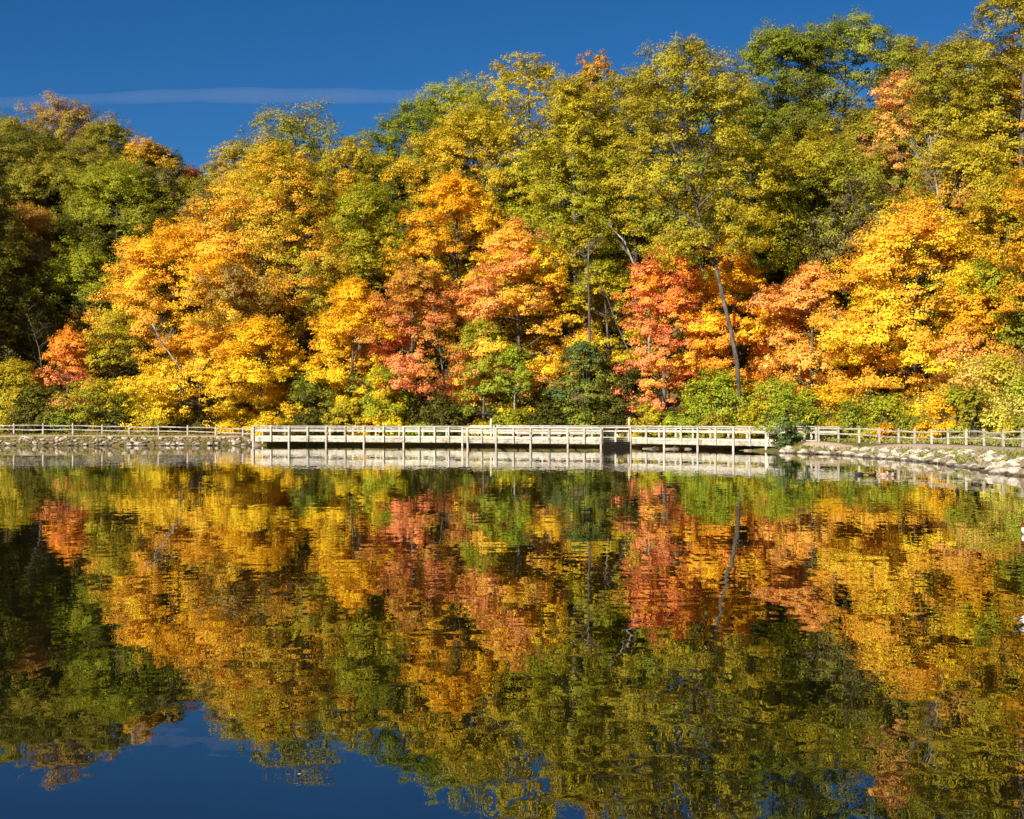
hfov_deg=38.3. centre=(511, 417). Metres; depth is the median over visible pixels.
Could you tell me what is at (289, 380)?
tree
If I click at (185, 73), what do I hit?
sky
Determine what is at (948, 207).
tree
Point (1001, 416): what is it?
bush
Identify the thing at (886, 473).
duck
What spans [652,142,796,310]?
tree
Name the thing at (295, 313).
tree
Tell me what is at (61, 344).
tree
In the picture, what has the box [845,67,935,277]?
tree
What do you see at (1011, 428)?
bush
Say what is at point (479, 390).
tree
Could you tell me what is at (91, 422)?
bush
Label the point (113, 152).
tree
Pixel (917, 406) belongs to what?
shrub
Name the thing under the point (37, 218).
tree
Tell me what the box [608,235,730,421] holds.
tree
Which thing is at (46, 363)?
tree
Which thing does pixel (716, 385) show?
shrub
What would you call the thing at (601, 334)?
tree
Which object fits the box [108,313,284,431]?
tree
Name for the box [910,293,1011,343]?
tree
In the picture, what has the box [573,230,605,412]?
bare tree
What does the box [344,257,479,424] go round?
tree
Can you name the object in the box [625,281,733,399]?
tree
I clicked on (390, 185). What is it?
tree
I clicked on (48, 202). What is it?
tree
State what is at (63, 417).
bush
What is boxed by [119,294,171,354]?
tree
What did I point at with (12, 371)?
shrub
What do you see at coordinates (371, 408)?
shrub
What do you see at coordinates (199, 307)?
tree
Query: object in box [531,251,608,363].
tree
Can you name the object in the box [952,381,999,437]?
bush
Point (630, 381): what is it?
shrub
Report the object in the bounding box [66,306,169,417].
tree
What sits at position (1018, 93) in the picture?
tree
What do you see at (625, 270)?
tree
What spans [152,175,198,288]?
tree
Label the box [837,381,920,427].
shrub
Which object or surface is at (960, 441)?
grass
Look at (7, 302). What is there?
tree
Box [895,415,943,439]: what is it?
bush
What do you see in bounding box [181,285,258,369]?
tree
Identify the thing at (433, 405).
shrub
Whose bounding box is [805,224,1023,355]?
tree
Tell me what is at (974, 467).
rock
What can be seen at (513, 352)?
tree
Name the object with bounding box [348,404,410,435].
bush
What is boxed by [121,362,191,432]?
shrub
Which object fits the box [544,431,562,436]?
bench
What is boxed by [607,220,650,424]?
snag
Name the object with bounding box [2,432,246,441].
fallen leaves
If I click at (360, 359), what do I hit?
tree
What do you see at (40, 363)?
bare tree
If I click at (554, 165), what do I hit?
tree
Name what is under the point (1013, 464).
rock
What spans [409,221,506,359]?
tree
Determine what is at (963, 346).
tree
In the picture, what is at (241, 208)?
tree
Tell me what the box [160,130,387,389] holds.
tree
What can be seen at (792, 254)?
tree
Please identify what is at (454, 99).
tree
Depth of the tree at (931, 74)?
143.38 m
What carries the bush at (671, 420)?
on the ground at (576, 397)
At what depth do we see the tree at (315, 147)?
188.07 m
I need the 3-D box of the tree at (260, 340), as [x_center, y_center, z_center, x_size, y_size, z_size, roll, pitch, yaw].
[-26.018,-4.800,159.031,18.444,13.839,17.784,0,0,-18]
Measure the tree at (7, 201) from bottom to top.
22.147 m
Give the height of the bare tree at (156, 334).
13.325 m
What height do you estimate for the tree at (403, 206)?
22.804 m
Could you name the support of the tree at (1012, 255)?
on the ground at (576, 397)
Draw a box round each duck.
[854,471,865,474]
[878,471,888,475]
[1014,616,1023,623]
[1020,521,1023,533]
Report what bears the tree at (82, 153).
on the ground at (576, 397)
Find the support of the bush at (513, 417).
on the ground at (576, 397)
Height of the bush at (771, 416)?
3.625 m
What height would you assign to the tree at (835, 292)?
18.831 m
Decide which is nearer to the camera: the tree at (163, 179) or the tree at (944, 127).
the tree at (944, 127)
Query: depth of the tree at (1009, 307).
123.93 m
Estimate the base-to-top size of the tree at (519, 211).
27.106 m
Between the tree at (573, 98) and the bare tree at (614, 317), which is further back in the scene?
the tree at (573, 98)
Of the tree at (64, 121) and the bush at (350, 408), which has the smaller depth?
the bush at (350, 408)
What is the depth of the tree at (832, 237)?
141.44 m
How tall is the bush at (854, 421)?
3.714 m
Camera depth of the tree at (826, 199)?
147.41 m
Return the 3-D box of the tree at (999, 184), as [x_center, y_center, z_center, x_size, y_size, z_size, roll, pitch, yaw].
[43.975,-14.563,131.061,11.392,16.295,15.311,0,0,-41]
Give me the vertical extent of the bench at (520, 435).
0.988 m
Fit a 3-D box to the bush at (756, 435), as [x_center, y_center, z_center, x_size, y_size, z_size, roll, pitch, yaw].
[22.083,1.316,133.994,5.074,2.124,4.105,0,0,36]
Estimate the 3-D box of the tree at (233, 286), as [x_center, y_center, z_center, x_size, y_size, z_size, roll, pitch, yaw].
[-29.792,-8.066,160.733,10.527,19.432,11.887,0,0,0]
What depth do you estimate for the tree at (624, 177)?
162.76 m
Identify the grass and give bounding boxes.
[0,427,250,443]
[786,444,1023,463]
[811,412,1023,446]
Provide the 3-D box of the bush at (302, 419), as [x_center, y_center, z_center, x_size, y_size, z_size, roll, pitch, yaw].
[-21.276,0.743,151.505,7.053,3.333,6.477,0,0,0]
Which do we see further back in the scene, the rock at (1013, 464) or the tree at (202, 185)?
the tree at (202, 185)
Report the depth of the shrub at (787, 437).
119.44 m
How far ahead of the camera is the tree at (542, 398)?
154.79 m
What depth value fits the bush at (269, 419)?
152.54 m
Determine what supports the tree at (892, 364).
on the ground at (576, 397)
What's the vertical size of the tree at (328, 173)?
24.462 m
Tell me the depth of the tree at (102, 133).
204.11 m
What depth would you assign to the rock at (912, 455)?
96.13 m
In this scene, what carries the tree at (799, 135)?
on the ground at (576, 397)
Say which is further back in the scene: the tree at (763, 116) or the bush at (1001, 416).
the tree at (763, 116)
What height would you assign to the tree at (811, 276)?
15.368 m
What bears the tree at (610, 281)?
on the ground at (576, 397)
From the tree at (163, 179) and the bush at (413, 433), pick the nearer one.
the bush at (413, 433)
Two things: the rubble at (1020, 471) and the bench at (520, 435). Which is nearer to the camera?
the rubble at (1020, 471)
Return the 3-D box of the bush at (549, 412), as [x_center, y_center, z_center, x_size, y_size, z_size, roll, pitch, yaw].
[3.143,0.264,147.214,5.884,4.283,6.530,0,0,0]
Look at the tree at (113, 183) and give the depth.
186.08 m
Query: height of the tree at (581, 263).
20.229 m
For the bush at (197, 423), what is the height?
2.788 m
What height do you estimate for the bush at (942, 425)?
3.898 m
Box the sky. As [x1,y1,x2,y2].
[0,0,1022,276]
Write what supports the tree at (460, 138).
on the ground at (576, 397)
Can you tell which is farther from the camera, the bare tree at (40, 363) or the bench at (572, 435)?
the bare tree at (40, 363)
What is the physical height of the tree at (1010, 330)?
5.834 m
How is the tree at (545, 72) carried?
on the ground at (576, 397)
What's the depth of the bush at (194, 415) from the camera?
156.38 m
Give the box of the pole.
[490,419,491,436]
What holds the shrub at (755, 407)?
on the ground at (576, 397)
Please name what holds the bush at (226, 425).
on the ground at (576, 397)
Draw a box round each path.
[0,435,259,444]
[802,441,1023,450]
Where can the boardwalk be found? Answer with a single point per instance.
(616, 440)
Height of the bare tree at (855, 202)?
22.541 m
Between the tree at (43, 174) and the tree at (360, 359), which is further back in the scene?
the tree at (43, 174)
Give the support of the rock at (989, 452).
on the ground at (576, 397)
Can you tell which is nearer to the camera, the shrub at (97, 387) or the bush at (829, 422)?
the bush at (829, 422)
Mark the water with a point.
(292, 631)
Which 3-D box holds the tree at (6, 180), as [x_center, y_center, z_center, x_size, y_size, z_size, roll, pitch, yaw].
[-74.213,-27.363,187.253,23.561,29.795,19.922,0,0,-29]
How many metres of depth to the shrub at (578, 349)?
147.41 m
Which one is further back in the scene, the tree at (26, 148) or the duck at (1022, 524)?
the tree at (26, 148)
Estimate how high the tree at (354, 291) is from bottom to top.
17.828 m
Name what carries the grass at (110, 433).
on the ground at (576, 397)
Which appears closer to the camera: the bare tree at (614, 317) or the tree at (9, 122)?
the bare tree at (614, 317)
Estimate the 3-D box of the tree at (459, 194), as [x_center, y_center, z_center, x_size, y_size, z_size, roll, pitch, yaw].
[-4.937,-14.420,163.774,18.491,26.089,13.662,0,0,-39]
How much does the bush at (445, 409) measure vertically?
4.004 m
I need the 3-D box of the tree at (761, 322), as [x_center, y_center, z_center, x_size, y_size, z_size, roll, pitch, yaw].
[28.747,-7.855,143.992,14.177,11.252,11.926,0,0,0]
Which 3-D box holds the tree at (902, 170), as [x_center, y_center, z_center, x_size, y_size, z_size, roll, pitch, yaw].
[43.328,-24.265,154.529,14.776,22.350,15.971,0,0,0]
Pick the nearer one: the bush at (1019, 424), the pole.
the bush at (1019, 424)
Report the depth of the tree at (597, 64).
170.23 m
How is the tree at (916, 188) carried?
on the ground at (576, 397)
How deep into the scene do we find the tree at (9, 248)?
169.29 m
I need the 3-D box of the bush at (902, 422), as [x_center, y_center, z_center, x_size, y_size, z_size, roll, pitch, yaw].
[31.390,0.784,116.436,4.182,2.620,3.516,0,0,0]
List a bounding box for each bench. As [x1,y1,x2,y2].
[516,430,534,436]
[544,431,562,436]
[569,430,587,437]
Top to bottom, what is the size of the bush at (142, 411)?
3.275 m
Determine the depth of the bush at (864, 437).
117.69 m
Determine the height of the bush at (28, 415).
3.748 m
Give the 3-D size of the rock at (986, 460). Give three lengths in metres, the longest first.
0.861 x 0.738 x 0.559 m
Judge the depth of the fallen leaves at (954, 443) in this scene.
106.00 m
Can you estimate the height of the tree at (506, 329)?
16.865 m
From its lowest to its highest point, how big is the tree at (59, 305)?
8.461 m
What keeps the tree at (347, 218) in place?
on the ground at (576, 397)
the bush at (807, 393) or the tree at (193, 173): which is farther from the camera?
the tree at (193, 173)
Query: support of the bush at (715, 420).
on the ground at (576, 397)
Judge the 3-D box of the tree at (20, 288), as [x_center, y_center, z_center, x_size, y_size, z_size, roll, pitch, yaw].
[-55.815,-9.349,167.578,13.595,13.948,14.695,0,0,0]
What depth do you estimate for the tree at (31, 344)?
171.57 m
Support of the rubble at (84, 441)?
on the ground at (576, 397)
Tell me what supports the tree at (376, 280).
on the ground at (576, 397)
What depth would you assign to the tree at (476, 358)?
157.04 m
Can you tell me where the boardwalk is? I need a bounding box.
[252,425,837,449]
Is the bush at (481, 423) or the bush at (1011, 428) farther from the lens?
the bush at (481, 423)
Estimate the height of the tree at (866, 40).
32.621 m
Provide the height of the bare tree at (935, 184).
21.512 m
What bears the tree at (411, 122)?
on the ground at (576, 397)
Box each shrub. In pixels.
[0,355,45,430]
[5,378,72,430]
[41,373,141,432]
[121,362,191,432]
[273,371,351,429]
[344,363,423,434]
[405,379,469,432]
[539,340,638,428]
[591,363,662,429]
[674,365,763,436]
[732,372,804,435]
[752,389,817,448]
[784,381,879,429]
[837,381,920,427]
[881,377,967,418]
[939,351,1014,410]
[966,349,1023,411]
[984,368,1023,415]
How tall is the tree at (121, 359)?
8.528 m
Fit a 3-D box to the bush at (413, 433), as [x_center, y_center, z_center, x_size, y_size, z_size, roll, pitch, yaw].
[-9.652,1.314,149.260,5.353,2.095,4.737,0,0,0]
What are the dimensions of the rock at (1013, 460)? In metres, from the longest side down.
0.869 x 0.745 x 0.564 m
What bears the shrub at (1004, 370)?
on the ground at (576, 397)
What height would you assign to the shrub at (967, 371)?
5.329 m
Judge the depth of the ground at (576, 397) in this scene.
152.27 m
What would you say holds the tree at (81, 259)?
on the ground at (576, 397)
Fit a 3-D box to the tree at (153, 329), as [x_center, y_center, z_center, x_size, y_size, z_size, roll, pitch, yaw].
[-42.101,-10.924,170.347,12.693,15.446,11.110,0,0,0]
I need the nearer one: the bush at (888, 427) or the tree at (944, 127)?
the bush at (888, 427)
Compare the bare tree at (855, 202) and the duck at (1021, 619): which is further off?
the bare tree at (855, 202)
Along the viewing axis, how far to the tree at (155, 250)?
162.36 m
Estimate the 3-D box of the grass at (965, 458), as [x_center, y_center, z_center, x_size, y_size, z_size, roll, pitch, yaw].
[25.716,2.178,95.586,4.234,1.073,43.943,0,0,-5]
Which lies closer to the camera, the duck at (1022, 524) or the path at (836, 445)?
the duck at (1022, 524)
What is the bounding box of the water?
[0,445,1023,818]
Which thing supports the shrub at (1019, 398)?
on the ground at (576, 397)
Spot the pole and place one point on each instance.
(490, 427)
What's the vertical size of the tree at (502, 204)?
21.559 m
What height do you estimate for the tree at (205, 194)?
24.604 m
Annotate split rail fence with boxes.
[0,423,251,440]
[818,426,1023,446]
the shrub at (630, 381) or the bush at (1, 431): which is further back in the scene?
the bush at (1, 431)
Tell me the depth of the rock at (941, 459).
89.25 m
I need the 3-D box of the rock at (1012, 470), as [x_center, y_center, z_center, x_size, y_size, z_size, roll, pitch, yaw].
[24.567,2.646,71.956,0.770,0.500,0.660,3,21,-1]
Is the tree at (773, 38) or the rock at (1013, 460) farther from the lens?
the tree at (773, 38)
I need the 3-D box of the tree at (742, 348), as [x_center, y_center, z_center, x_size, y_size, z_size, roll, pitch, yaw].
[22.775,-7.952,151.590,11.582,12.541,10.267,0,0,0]
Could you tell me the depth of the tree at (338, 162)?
179.57 m
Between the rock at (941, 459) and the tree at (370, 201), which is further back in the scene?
the tree at (370, 201)
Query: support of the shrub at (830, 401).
on the ground at (576, 397)
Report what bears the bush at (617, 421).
on the ground at (576, 397)
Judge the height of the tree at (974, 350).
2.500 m
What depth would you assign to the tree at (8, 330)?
164.44 m
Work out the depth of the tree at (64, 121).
212.86 m
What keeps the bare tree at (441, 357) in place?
on the ground at (576, 397)
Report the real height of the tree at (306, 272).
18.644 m
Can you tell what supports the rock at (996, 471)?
on the ground at (576, 397)
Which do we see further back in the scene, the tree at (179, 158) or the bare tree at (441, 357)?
the tree at (179, 158)
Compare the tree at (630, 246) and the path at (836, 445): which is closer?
the path at (836, 445)
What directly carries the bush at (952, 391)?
on the ground at (576, 397)
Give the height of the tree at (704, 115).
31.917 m
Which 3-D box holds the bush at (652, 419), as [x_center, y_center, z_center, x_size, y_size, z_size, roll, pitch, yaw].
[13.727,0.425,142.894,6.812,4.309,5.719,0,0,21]
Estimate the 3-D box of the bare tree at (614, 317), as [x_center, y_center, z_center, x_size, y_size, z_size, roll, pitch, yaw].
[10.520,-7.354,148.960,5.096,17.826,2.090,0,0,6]
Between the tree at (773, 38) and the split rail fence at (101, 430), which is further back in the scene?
the tree at (773, 38)
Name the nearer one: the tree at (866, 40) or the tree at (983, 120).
the tree at (983, 120)
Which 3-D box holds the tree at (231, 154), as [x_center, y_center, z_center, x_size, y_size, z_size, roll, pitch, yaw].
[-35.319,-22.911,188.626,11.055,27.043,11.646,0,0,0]
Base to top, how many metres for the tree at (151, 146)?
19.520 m
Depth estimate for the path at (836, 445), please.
100.00 m
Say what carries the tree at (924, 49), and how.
on the ground at (576, 397)
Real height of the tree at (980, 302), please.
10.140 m
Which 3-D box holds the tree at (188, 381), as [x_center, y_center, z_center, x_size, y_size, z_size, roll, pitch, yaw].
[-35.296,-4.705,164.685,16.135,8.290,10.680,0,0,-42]
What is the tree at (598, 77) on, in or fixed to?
on the ground at (576, 397)
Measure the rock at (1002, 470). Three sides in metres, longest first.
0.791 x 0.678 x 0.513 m
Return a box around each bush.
[0,405,53,433]
[0,413,18,433]
[39,407,84,432]
[64,408,109,433]
[98,404,131,431]
[118,406,158,432]
[153,401,203,432]
[182,415,213,433]
[209,420,249,434]
[239,410,301,435]
[273,409,336,435]
[311,394,369,435]
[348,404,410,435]
[392,421,440,435]
[426,402,464,435]
[451,416,492,435]
[482,406,540,435]
[523,399,569,436]
[564,406,605,436]
[587,411,641,436]
[614,401,674,436]
[647,404,703,437]
[686,408,739,437]
[726,421,775,437]
[758,409,792,438]
[784,388,828,438]
[806,417,843,439]
[826,400,869,438]
[848,424,885,438]
[864,420,904,440]
[886,411,936,436]
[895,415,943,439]
[912,395,968,440]
[937,382,978,435]
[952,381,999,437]
[968,405,1017,433]
[993,412,1021,437]
[1005,413,1023,437]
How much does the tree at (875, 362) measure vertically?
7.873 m
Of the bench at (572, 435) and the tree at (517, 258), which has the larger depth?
the tree at (517, 258)
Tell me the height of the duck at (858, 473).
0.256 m
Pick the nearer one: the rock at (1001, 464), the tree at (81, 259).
the rock at (1001, 464)
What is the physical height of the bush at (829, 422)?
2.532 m
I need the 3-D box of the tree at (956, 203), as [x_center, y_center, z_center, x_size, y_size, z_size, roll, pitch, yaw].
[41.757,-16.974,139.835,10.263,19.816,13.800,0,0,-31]
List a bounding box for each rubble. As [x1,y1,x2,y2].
[0,436,248,445]
[773,446,1023,476]
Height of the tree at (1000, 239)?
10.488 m
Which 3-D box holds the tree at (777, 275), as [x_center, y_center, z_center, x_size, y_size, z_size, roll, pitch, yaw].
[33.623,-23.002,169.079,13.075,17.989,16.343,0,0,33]
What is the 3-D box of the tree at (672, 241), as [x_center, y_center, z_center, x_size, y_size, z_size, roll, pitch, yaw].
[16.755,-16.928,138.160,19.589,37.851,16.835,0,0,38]
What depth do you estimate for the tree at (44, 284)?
187.50 m
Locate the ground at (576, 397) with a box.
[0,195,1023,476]
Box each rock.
[909,453,918,458]
[938,456,950,461]
[970,466,979,469]
[979,462,991,468]
[984,456,994,462]
[986,450,997,455]
[991,468,1000,473]
[995,462,1005,467]
[999,468,1006,473]
[1006,459,1019,462]
[1007,467,1019,474]
[1009,462,1019,466]
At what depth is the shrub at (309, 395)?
153.49 m
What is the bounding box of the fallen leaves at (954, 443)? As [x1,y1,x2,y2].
[827,419,1011,445]
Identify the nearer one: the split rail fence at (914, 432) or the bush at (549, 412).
the split rail fence at (914, 432)
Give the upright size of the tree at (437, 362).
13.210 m
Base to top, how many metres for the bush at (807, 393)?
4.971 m
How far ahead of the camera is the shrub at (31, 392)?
155.48 m
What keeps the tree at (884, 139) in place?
on the ground at (576, 397)
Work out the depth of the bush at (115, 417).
155.46 m
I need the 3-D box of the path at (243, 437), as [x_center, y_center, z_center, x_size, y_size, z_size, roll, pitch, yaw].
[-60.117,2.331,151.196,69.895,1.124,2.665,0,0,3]
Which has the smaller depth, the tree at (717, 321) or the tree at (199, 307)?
the tree at (717, 321)
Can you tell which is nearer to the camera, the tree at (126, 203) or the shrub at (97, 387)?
the shrub at (97, 387)
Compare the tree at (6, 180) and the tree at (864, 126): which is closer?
the tree at (864, 126)
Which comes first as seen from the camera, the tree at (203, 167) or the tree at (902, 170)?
the tree at (902, 170)
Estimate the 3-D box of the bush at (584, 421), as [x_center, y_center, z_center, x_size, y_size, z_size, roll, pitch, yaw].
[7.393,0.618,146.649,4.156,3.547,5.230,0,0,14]
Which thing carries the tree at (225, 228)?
on the ground at (576, 397)
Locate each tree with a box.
[0,110,64,244]
[0,122,106,225]
[0,151,125,281]
[0,171,25,208]
[0,184,46,335]
[0,189,35,335]
[0,199,66,320]
[0,224,66,303]
[0,267,45,418]
[0,268,22,390]
[0,274,78,390]
[0,316,51,362]
[2,90,150,176]
[10,137,133,245]
[13,233,128,346]
[15,294,50,395]
[18,185,118,263]
[19,348,92,396]
[29,324,112,414]
[40,154,186,297]
[45,274,122,327]
[46,325,136,387]
[60,118,146,206]
[64,211,292,401]
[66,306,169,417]
[68,184,186,286]
[84,261,218,373]
[92,142,130,169]
[94,261,185,377]
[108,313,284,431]
[110,135,188,194]
[114,160,183,235]
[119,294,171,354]
[124,347,247,406]
[144,315,180,430]
[145,144,196,189]
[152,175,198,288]
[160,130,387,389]
[164,180,252,266]
[175,163,204,204]
[175,169,232,227]
[177,162,242,196]
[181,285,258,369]
[184,258,287,410]
[185,208,257,331]
[187,310,346,428]
[190,336,306,412]
[197,136,268,215]
[199,168,286,293]
[212,174,379,385]
[224,96,372,310]
[256,152,339,275]
[282,232,331,323]
[284,272,407,426]
[291,170,420,377]
[296,305,406,410]
[304,133,403,356]
[307,169,400,280]
[323,219,421,360]
[332,147,444,309]
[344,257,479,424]
[351,98,481,226]
[358,309,460,412]
[371,167,494,334]
[378,169,515,396]
[380,94,528,316]
[402,70,523,194]
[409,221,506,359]
[427,283,453,403]
[437,216,602,424]
[446,168,542,320]
[447,316,520,422]
[453,348,505,416]
[456,257,560,398]
[463,50,591,344]
[487,354,549,421]
[488,124,601,334]
[490,342,536,435]
[509,69,646,371]
[510,114,630,330]
[513,216,629,397]
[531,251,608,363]
[547,111,695,332]
[553,281,644,379]
[556,124,675,334]
[557,258,669,405]
[561,69,623,130]
[562,61,703,348]
[571,48,622,274]
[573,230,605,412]
[593,32,809,423]
[593,262,631,429]
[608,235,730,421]
[624,74,778,335]
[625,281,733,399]
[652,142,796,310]
[666,232,791,409]
[677,283,780,394]
[694,98,797,363]
[723,123,899,357]
[726,16,876,284]
[733,4,947,273]
[734,258,876,413]
[736,98,889,270]
[740,287,855,386]
[754,169,900,303]
[760,147,810,288]
[772,164,863,352]
[773,96,922,285]
[785,140,914,370]
[798,190,1021,389]
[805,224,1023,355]
[819,287,936,405]
[835,325,922,378]
[841,166,881,409]
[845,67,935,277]
[861,87,963,252]
[861,90,923,211]
[868,35,949,266]
[882,24,1021,235]
[882,129,1007,237]
[889,118,1019,273]
[899,160,983,253]
[902,120,961,337]
[905,73,1017,221]
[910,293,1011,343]
[920,254,1023,358]
[920,310,1023,386]
[922,162,1023,336]
[935,0,1023,279]
[936,342,996,359]
[946,28,1023,233]
[967,153,1023,315]
[970,214,1023,293]
[990,293,1023,353]
[1000,225,1023,276]

